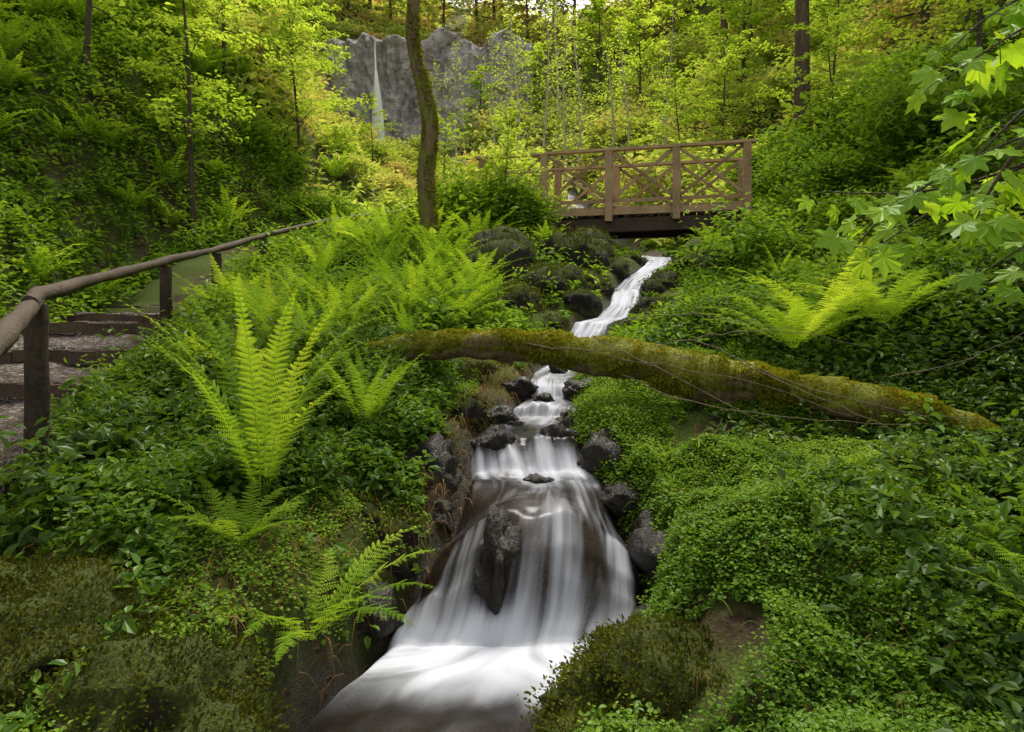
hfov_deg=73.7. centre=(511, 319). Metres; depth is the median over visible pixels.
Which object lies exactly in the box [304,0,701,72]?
hilltop undergrowth
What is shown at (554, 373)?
wet rock
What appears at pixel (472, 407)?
wet rock
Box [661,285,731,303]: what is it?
mossy boulder
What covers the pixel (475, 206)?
shrub
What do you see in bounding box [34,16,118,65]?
fern
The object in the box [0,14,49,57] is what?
fern
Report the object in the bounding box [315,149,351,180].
fern
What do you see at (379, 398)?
fern
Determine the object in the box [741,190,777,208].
fern
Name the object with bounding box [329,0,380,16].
tree
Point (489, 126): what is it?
shrub
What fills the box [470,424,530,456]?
wet rock
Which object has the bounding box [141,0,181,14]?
fern
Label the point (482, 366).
mossy boulder
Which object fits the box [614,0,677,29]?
tree
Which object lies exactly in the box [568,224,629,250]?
mossy boulder
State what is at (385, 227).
fern
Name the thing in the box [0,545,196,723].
mossy boulder
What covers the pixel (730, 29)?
shrub
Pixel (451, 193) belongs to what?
shrub
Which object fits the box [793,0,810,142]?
tree
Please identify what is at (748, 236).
shrub
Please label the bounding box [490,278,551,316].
mossy boulder
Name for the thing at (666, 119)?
tree
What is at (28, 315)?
handrail fence
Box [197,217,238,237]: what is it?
fern
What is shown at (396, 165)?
shrub
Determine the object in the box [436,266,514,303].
fern
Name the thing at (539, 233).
fern
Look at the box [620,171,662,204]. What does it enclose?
shrub
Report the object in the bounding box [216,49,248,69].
fern
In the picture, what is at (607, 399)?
leaved mat
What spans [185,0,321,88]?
tree
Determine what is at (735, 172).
shrub
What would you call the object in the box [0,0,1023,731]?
ground
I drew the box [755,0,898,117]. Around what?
tree
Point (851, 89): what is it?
shrub
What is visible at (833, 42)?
tree
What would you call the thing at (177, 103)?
fern
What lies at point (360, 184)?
leafy undergrowth
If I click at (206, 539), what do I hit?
leaved mat
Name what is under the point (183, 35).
fern
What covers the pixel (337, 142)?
fern
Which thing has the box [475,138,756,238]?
footbridge
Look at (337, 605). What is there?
fern
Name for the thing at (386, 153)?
shrub
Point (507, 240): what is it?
mossy boulder
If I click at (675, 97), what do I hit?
tree
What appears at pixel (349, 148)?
fern
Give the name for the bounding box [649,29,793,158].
tree
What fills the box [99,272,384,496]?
fern
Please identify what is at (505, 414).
wet rock
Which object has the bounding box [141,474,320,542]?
fern
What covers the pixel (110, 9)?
fern
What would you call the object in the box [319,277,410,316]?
fern
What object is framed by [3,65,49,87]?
fern
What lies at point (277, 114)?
fern
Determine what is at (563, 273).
mossy boulder
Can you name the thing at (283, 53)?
tree foliage
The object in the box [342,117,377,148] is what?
shrub
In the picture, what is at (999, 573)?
fern
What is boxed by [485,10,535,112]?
tree
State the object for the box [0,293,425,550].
tall plants
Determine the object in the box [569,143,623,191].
shrub
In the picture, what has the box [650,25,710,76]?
tree
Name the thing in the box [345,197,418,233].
shrub
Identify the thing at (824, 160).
shrub
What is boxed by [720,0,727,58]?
tree
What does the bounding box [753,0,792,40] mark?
shrub
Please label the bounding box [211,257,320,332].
fern
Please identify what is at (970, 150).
shrub
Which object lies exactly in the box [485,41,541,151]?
tree
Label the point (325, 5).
tree
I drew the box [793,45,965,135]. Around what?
shrub
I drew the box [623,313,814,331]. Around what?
bare twig
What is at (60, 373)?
path
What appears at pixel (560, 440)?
wet rock
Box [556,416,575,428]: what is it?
wet rock
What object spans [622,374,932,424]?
bare twig
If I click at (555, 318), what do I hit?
wet rock
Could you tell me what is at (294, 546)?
dead fronds
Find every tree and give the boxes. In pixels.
[38,0,293,236]
[81,0,182,88]
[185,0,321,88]
[228,0,367,175]
[236,0,337,100]
[290,0,353,79]
[325,35,357,119]
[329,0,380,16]
[334,93,403,161]
[338,0,422,10]
[343,0,399,18]
[378,0,455,23]
[404,0,439,237]
[405,0,482,41]
[410,62,449,139]
[415,41,475,171]
[417,112,471,185]
[421,0,528,36]
[425,0,519,33]
[456,64,500,135]
[463,107,566,223]
[465,29,513,146]
[473,5,561,152]
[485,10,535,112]
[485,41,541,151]
[492,0,570,54]
[504,42,567,120]
[507,0,578,52]
[512,0,588,160]
[525,0,580,128]
[526,0,618,67]
[529,24,592,199]
[548,5,614,186]
[549,0,641,114]
[571,0,622,48]
[583,0,686,115]
[587,42,650,170]
[588,112,661,184]
[593,17,662,184]
[612,0,666,50]
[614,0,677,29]
[615,0,731,69]
[636,63,745,187]
[638,3,707,186]
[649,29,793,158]
[661,0,816,95]
[685,0,823,56]
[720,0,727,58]
[746,0,890,142]
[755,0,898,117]
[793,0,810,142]
[794,0,1023,306]
[837,0,941,50]
[868,0,1023,48]
[900,0,1007,46]
[927,0,1002,24]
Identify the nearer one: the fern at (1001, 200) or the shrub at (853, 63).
the fern at (1001, 200)
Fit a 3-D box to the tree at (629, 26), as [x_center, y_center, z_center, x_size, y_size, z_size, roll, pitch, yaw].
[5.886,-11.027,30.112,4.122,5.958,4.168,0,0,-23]
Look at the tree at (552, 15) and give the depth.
44.85 m
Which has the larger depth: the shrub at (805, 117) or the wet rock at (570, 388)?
the shrub at (805, 117)
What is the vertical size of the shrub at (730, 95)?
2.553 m
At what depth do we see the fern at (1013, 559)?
3.00 m
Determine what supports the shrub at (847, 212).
on the ground at (592, 534)
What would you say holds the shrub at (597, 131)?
on the ground at (592, 534)
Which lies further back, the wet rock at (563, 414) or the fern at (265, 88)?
the fern at (265, 88)
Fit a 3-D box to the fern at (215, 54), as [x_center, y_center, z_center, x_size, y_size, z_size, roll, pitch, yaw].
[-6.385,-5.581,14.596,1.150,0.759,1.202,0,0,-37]
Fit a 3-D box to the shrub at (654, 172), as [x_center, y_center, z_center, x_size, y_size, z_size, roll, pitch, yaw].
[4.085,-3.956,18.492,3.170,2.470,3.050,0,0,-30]
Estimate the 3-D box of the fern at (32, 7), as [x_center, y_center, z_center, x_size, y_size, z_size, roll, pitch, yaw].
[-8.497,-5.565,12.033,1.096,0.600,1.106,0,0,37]
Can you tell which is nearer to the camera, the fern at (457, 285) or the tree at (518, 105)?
the fern at (457, 285)
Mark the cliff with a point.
(399, 97)
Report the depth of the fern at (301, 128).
16.31 m
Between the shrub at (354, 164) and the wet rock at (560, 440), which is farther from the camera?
the shrub at (354, 164)
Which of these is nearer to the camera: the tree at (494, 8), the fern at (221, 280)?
the fern at (221, 280)
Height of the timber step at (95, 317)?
0.130 m
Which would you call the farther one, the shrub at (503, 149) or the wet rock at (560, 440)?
the shrub at (503, 149)
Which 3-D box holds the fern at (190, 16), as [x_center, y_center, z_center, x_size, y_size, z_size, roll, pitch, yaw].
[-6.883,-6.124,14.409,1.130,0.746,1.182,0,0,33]
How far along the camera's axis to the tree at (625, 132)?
22.05 m
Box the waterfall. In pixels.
[372,42,384,140]
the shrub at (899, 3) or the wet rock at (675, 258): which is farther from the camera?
the shrub at (899, 3)
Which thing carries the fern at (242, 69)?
on the ground at (592, 534)
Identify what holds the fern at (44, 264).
on the ground at (592, 534)
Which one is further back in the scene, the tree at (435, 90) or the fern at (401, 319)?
the tree at (435, 90)
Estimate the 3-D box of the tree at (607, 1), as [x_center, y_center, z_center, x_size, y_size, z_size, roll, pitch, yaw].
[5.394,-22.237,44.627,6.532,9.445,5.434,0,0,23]
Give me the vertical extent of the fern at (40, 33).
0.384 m
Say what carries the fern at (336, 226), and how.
on the ground at (592, 534)
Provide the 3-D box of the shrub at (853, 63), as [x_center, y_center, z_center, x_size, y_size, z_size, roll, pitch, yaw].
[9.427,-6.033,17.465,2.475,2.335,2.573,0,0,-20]
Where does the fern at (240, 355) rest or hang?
on the ground at (592, 534)
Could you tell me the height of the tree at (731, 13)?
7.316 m
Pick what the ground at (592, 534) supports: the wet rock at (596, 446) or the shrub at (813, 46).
the shrub at (813, 46)
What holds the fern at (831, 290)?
on the broadleaf undergrowth at (906, 448)
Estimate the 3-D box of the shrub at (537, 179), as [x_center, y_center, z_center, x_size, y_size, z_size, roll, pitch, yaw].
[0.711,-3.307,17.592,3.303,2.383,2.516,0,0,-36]
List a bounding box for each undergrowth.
[0,0,1023,364]
[0,292,467,731]
[155,0,1008,248]
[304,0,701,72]
[635,195,1023,731]
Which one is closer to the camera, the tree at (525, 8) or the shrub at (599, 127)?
the shrub at (599, 127)
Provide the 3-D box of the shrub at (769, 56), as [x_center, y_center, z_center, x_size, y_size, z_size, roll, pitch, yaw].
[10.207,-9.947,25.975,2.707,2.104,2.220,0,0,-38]
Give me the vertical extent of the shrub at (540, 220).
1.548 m
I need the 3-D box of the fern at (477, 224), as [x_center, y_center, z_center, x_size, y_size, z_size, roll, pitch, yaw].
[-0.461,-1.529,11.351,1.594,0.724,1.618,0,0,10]
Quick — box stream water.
[316,157,670,715]
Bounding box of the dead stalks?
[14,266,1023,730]
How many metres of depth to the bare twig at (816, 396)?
4.50 m
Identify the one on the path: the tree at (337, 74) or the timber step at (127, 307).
the timber step at (127, 307)
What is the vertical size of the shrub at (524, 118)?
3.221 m
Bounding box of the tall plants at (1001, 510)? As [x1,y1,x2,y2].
[728,170,1023,569]
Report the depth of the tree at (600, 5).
35.75 m
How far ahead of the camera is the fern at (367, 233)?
10.71 m
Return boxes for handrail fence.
[0,208,408,486]
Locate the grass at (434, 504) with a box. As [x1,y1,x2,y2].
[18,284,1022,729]
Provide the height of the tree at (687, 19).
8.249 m
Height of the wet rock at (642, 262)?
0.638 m
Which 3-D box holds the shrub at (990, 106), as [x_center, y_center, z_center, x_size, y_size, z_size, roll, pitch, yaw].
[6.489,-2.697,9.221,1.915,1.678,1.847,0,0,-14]
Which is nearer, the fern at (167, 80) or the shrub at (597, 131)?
the fern at (167, 80)
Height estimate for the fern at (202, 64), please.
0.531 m
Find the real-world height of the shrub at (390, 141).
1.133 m
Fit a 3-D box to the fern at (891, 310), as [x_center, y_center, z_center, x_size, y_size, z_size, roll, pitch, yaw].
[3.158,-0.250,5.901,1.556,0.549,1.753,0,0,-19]
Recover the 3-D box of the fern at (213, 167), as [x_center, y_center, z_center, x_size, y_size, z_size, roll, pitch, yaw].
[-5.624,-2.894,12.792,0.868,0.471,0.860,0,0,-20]
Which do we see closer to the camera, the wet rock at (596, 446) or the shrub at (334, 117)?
the wet rock at (596, 446)
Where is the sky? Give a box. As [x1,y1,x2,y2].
[448,0,620,21]
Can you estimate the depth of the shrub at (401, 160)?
27.51 m
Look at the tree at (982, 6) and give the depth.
10.90 m
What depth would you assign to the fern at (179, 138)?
12.17 m
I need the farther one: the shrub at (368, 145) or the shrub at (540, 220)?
the shrub at (368, 145)
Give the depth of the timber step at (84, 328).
6.46 m
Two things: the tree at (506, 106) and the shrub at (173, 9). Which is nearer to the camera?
the shrub at (173, 9)
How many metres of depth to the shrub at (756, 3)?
33.10 m
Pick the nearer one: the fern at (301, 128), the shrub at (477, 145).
the fern at (301, 128)
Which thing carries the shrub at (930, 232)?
on the ground at (592, 534)
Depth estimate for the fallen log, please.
4.89 m
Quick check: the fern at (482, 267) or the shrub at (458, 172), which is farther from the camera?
the shrub at (458, 172)
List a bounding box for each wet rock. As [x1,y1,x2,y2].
[348,496,435,583]
[355,581,404,645]
[398,432,462,491]
[433,498,454,531]
[438,394,497,437]
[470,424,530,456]
[472,503,522,615]
[484,404,519,425]
[501,376,538,403]
[505,421,528,433]
[518,473,554,493]
[533,392,554,403]
[536,423,583,461]
[539,312,574,332]
[547,366,568,380]
[554,404,581,424]
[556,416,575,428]
[558,286,606,318]
[562,377,592,405]
[577,425,630,477]
[585,268,619,295]
[600,470,641,517]
[605,255,632,279]
[607,317,644,330]
[621,251,652,266]
[625,294,667,314]
[626,509,668,583]
[627,604,649,621]
[633,268,684,294]
[662,254,691,271]
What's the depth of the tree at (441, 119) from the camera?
23.85 m
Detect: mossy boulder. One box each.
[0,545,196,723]
[21,623,295,731]
[442,357,504,385]
[454,223,540,281]
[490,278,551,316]
[504,259,604,296]
[517,605,730,731]
[534,228,616,268]
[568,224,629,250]
[642,302,680,326]
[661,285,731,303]
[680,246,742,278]
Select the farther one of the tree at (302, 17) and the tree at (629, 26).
the tree at (629, 26)
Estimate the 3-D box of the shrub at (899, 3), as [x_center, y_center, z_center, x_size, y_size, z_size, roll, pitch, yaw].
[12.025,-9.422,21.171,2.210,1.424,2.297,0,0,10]
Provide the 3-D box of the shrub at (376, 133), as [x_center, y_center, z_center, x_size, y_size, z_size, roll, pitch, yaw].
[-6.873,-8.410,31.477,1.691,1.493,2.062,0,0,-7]
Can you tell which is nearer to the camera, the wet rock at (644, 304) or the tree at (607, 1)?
the wet rock at (644, 304)
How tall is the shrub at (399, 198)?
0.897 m
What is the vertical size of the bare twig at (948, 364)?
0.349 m
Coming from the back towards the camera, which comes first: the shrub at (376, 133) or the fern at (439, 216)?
the shrub at (376, 133)
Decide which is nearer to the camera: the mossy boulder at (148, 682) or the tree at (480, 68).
the mossy boulder at (148, 682)
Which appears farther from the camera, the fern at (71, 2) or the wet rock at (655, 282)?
the fern at (71, 2)
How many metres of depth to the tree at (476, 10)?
45.16 m
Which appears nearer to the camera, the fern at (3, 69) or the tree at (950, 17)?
the fern at (3, 69)
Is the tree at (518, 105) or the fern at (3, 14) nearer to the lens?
the fern at (3, 14)
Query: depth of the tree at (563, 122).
23.97 m
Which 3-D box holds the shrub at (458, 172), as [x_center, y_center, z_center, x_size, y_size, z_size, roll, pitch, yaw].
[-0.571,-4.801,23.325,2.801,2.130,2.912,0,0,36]
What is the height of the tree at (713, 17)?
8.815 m
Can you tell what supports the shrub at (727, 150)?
on the ground at (592, 534)
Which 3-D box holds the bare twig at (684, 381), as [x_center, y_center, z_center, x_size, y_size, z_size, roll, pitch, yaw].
[1.359,0.504,4.687,1.711,0.780,0.202,0,0,22]
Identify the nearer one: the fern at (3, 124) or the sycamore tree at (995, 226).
the sycamore tree at (995, 226)
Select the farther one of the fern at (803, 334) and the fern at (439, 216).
the fern at (439, 216)
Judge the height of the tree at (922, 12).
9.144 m
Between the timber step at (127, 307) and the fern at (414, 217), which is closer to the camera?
the timber step at (127, 307)
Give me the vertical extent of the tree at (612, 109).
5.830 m
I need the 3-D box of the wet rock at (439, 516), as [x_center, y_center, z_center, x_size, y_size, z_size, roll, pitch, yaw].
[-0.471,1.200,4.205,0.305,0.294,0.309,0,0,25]
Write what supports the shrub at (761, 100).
on the ground at (592, 534)
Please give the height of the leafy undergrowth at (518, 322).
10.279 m
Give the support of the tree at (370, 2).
on the ground at (592, 534)
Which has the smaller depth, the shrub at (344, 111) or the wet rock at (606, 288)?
the wet rock at (606, 288)
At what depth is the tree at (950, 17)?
12.80 m
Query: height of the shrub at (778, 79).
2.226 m
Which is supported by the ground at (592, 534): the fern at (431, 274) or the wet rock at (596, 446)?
the fern at (431, 274)
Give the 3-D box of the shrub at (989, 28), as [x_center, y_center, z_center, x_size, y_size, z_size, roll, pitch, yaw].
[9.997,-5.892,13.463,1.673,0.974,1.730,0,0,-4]
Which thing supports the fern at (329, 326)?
on the ground at (592, 534)
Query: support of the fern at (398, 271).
on the ground at (592, 534)
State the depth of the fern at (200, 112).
12.95 m
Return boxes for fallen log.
[351,327,1000,440]
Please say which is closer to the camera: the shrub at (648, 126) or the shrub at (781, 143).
the shrub at (781, 143)
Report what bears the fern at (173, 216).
on the ground at (592, 534)
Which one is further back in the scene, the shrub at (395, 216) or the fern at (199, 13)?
the fern at (199, 13)
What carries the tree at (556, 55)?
on the ground at (592, 534)
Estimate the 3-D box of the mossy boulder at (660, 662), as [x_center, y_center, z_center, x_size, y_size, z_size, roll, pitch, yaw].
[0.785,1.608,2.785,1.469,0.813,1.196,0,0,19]
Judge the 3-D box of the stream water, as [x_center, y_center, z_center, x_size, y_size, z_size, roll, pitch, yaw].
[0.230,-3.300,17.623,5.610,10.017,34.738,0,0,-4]
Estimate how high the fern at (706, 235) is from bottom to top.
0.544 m
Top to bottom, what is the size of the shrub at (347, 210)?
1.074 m
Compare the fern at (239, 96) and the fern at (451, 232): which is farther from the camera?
the fern at (239, 96)
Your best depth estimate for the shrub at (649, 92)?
31.88 m
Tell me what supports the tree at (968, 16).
on the ground at (592, 534)
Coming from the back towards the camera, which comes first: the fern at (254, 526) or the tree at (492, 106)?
the tree at (492, 106)
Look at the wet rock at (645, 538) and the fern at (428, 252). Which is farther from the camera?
the fern at (428, 252)
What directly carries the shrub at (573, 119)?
on the ground at (592, 534)
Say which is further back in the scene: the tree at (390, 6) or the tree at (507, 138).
the tree at (390, 6)
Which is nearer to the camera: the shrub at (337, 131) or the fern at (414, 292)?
the fern at (414, 292)
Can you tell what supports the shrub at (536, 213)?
on the ground at (592, 534)
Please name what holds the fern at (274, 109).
on the ground at (592, 534)
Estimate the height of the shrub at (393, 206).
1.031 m
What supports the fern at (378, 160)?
on the ground at (592, 534)
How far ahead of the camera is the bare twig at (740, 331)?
4.89 m
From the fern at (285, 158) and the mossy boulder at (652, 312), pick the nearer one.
the mossy boulder at (652, 312)
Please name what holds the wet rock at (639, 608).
in the stream water
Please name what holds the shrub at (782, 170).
on the ground at (592, 534)
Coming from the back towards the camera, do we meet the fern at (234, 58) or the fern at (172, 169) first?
the fern at (234, 58)
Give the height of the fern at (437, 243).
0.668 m
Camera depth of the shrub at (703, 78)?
27.05 m
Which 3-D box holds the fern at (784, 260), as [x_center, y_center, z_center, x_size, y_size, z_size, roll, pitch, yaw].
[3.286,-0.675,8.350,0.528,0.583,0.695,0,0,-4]
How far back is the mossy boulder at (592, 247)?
10.51 m
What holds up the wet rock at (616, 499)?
in the stream water
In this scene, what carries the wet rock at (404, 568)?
on the ground at (592, 534)
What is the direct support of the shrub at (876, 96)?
on the ground at (592, 534)
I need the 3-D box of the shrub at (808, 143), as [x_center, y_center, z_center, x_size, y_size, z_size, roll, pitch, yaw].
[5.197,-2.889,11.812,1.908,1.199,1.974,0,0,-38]
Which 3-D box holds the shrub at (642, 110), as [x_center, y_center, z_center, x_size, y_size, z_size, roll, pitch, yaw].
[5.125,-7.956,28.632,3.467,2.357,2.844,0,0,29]
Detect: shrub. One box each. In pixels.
[132,0,190,28]
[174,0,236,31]
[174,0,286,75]
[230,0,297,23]
[233,105,326,181]
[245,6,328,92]
[258,11,302,57]
[263,5,312,58]
[299,180,373,223]
[309,77,358,120]
[314,118,366,159]
[319,110,356,130]
[331,150,384,185]
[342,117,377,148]
[343,205,411,231]
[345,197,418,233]
[354,122,381,143]
[357,133,389,165]
[363,188,410,211]
[369,137,404,166]
[375,165,416,202]
[377,137,401,151]
[382,147,415,175]
[383,156,411,177]
[390,190,449,231]
[391,137,418,160]
[405,129,440,156]
[408,158,496,235]
[412,157,547,236]
[445,162,473,185]
[449,139,518,184]
[453,163,576,233]
[459,131,538,184]
[462,90,549,163]
[468,99,547,159]
[473,110,541,145]
[486,124,536,149]
[491,146,585,201]
[491,181,563,231]
[510,107,561,147]
[526,105,595,150]
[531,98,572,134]
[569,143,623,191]
[571,107,638,164]
[581,114,635,163]
[587,100,677,163]
[597,134,721,205]
[598,103,687,160]
[603,96,670,124]
[609,109,671,162]
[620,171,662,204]
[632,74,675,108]
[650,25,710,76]
[656,187,815,281]
[669,57,739,130]
[672,48,753,115]
[687,71,763,146]
[704,143,777,194]
[705,18,757,62]
[706,135,779,191]
[722,149,810,204]
[735,108,841,166]
[739,0,783,17]
[745,26,794,71]
[745,54,817,119]
[748,53,842,124]
[748,120,865,183]
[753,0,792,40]
[758,54,837,109]
[758,140,873,203]
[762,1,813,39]
[764,84,865,183]
[775,143,914,203]
[779,12,863,64]
[791,185,880,247]
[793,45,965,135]
[825,37,911,93]
[826,77,872,113]
[830,54,973,139]
[833,70,977,190]
[845,30,964,86]
[863,0,932,37]
[889,109,1023,215]
[899,217,958,248]
[933,11,1007,53]
[933,67,1023,158]
[968,2,1021,41]
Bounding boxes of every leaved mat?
[0,316,479,731]
[565,339,1023,731]
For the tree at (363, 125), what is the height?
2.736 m
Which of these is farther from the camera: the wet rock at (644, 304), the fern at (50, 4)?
the fern at (50, 4)
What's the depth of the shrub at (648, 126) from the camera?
25.78 m
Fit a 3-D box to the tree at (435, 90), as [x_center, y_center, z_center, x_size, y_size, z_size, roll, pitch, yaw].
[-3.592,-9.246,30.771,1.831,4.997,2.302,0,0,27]
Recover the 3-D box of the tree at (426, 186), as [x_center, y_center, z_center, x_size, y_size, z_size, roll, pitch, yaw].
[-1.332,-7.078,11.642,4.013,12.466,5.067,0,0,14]
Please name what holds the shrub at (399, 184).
on the ground at (592, 534)
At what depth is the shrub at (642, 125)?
26.18 m
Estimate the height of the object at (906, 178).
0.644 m
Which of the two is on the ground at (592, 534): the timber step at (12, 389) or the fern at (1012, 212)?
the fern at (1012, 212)
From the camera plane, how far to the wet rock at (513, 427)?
5.14 m
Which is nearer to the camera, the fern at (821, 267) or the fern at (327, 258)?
the fern at (821, 267)
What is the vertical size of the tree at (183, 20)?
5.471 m
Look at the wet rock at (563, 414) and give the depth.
5.34 m
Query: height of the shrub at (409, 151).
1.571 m
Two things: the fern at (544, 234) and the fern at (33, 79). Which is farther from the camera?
the fern at (544, 234)
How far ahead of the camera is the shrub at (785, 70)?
20.98 m
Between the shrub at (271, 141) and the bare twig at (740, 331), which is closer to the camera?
the bare twig at (740, 331)
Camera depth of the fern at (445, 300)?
7.21 m
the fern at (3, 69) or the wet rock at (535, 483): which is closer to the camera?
the wet rock at (535, 483)
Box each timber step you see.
[0,350,126,364]
[0,382,87,400]
[22,322,158,334]
[60,313,176,322]
[102,306,187,307]
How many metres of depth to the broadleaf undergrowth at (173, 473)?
3.79 m
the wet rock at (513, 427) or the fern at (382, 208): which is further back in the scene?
the fern at (382, 208)
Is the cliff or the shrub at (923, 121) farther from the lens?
the cliff
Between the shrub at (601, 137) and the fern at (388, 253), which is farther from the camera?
the shrub at (601, 137)
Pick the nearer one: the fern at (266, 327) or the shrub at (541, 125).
the fern at (266, 327)
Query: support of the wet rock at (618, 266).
on the ground at (592, 534)
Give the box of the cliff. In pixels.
[309,27,532,150]
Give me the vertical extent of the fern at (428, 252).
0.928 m
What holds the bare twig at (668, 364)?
on the fallen log
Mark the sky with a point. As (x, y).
(579, 2)
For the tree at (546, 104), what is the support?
on the ground at (592, 534)
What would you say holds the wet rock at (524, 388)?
in the stream water
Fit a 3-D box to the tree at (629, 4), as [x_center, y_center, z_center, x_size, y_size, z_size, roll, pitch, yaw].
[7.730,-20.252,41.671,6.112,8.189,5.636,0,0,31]
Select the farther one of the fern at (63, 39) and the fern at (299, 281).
the fern at (63, 39)
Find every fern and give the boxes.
[0,2,20,17]
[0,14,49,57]
[0,45,40,93]
[0,59,62,90]
[0,106,39,135]
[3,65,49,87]
[3,241,87,283]
[12,0,54,19]
[13,23,56,44]
[16,0,76,20]
[32,108,82,142]
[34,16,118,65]
[50,96,122,136]
[52,0,115,24]
[75,0,124,17]
[87,268,131,305]
[88,121,144,150]
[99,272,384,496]
[111,178,163,210]
[115,0,161,7]
[125,1,158,22]
[127,39,169,62]
[134,98,185,130]
[137,53,190,83]
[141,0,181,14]
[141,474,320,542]
[148,94,192,115]
[148,145,209,187]
[149,197,187,226]
[151,315,331,387]
[153,314,233,371]
[159,4,213,41]
[162,125,206,149]
[165,27,226,64]
[172,12,220,45]
[173,89,218,120]
[174,252,283,310]
[179,47,225,73]
[191,525,437,663]
[196,39,237,74]
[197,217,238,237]
[198,155,233,177]
[205,183,258,227]
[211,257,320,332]
[212,46,253,66]
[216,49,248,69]
[219,51,266,81]
[223,86,249,100]
[229,58,260,80]
[231,281,333,345]
[238,246,365,297]
[245,71,295,105]
[256,267,387,360]
[267,97,292,114]
[270,110,295,132]
[270,147,301,169]
[279,146,315,167]
[282,232,361,274]
[284,124,310,148]
[291,201,374,242]
[291,264,402,305]
[294,276,393,329]
[294,325,426,423]
[311,126,353,153]
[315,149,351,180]
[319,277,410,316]
[329,143,356,155]
[332,209,405,247]
[339,218,418,271]
[339,242,470,294]
[350,194,419,249]
[363,203,417,230]
[365,260,455,309]
[369,156,388,164]
[373,256,461,296]
[375,291,436,331]
[388,262,504,298]
[399,211,467,248]
[399,227,468,279]
[400,204,443,227]
[401,204,458,233]
[406,275,510,324]
[419,224,487,263]
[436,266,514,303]
[437,209,530,236]
[439,246,532,279]
[521,222,569,238]
[532,220,565,239]
[685,222,750,245]
[696,276,894,347]
[701,236,935,340]
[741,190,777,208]
[746,210,796,258]
[752,243,804,283]
[781,264,991,322]
[805,259,846,285]
[811,227,920,259]
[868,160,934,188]
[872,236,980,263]
[925,535,1023,625]
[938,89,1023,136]
[955,529,1023,570]
[965,186,1017,218]
[967,207,1023,239]
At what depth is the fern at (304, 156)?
15.60 m
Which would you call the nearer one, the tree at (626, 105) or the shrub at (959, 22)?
the shrub at (959, 22)
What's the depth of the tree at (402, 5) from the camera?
44.59 m
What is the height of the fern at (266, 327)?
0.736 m
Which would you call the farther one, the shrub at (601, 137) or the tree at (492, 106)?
the tree at (492, 106)
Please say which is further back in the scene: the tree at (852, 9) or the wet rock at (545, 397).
the tree at (852, 9)
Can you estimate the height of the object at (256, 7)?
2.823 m
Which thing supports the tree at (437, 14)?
on the ground at (592, 534)
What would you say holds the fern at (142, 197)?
on the ground at (592, 534)
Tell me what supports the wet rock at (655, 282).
on the ground at (592, 534)
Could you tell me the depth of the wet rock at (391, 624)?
3.35 m
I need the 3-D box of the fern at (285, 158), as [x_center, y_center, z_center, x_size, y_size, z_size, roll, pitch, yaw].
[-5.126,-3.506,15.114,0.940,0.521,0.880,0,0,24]
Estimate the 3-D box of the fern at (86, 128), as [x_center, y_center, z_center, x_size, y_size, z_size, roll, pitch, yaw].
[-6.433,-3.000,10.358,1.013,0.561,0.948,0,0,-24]
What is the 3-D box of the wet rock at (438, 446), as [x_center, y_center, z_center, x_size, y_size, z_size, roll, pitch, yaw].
[-0.575,1.048,4.470,0.550,0.608,0.585,0,0,0]
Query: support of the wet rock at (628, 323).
on the ground at (592, 534)
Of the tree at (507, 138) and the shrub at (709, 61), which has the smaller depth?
the tree at (507, 138)
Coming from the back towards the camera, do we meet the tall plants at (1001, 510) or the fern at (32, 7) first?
the fern at (32, 7)
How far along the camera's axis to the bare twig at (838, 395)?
4.48 m
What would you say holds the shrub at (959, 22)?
on the ground at (592, 534)
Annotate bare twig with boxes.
[524,343,849,415]
[593,335,814,444]
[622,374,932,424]
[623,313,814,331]
[652,330,874,347]
[694,340,1023,420]
[739,362,939,447]
[889,333,1022,377]
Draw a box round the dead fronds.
[161,362,540,729]
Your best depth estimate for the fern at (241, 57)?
15.64 m
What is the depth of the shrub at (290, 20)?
28.89 m
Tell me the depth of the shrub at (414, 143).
31.70 m
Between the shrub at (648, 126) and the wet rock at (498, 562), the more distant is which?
the shrub at (648, 126)
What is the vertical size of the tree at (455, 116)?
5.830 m
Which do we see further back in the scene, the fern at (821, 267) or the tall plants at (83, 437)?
the fern at (821, 267)
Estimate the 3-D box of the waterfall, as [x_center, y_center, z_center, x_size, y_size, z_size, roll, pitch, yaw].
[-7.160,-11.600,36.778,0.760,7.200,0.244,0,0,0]
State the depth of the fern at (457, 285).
7.66 m
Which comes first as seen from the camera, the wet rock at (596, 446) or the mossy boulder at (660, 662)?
the mossy boulder at (660, 662)
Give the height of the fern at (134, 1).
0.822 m
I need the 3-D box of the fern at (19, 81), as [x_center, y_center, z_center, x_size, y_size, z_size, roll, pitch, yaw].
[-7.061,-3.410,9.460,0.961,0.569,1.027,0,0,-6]
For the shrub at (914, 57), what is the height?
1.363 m
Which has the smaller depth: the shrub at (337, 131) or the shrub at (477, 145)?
the shrub at (337, 131)
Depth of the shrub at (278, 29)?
22.22 m
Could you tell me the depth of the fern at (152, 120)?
11.89 m
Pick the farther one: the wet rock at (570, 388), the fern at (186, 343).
the wet rock at (570, 388)
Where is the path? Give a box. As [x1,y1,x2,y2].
[0,304,159,527]

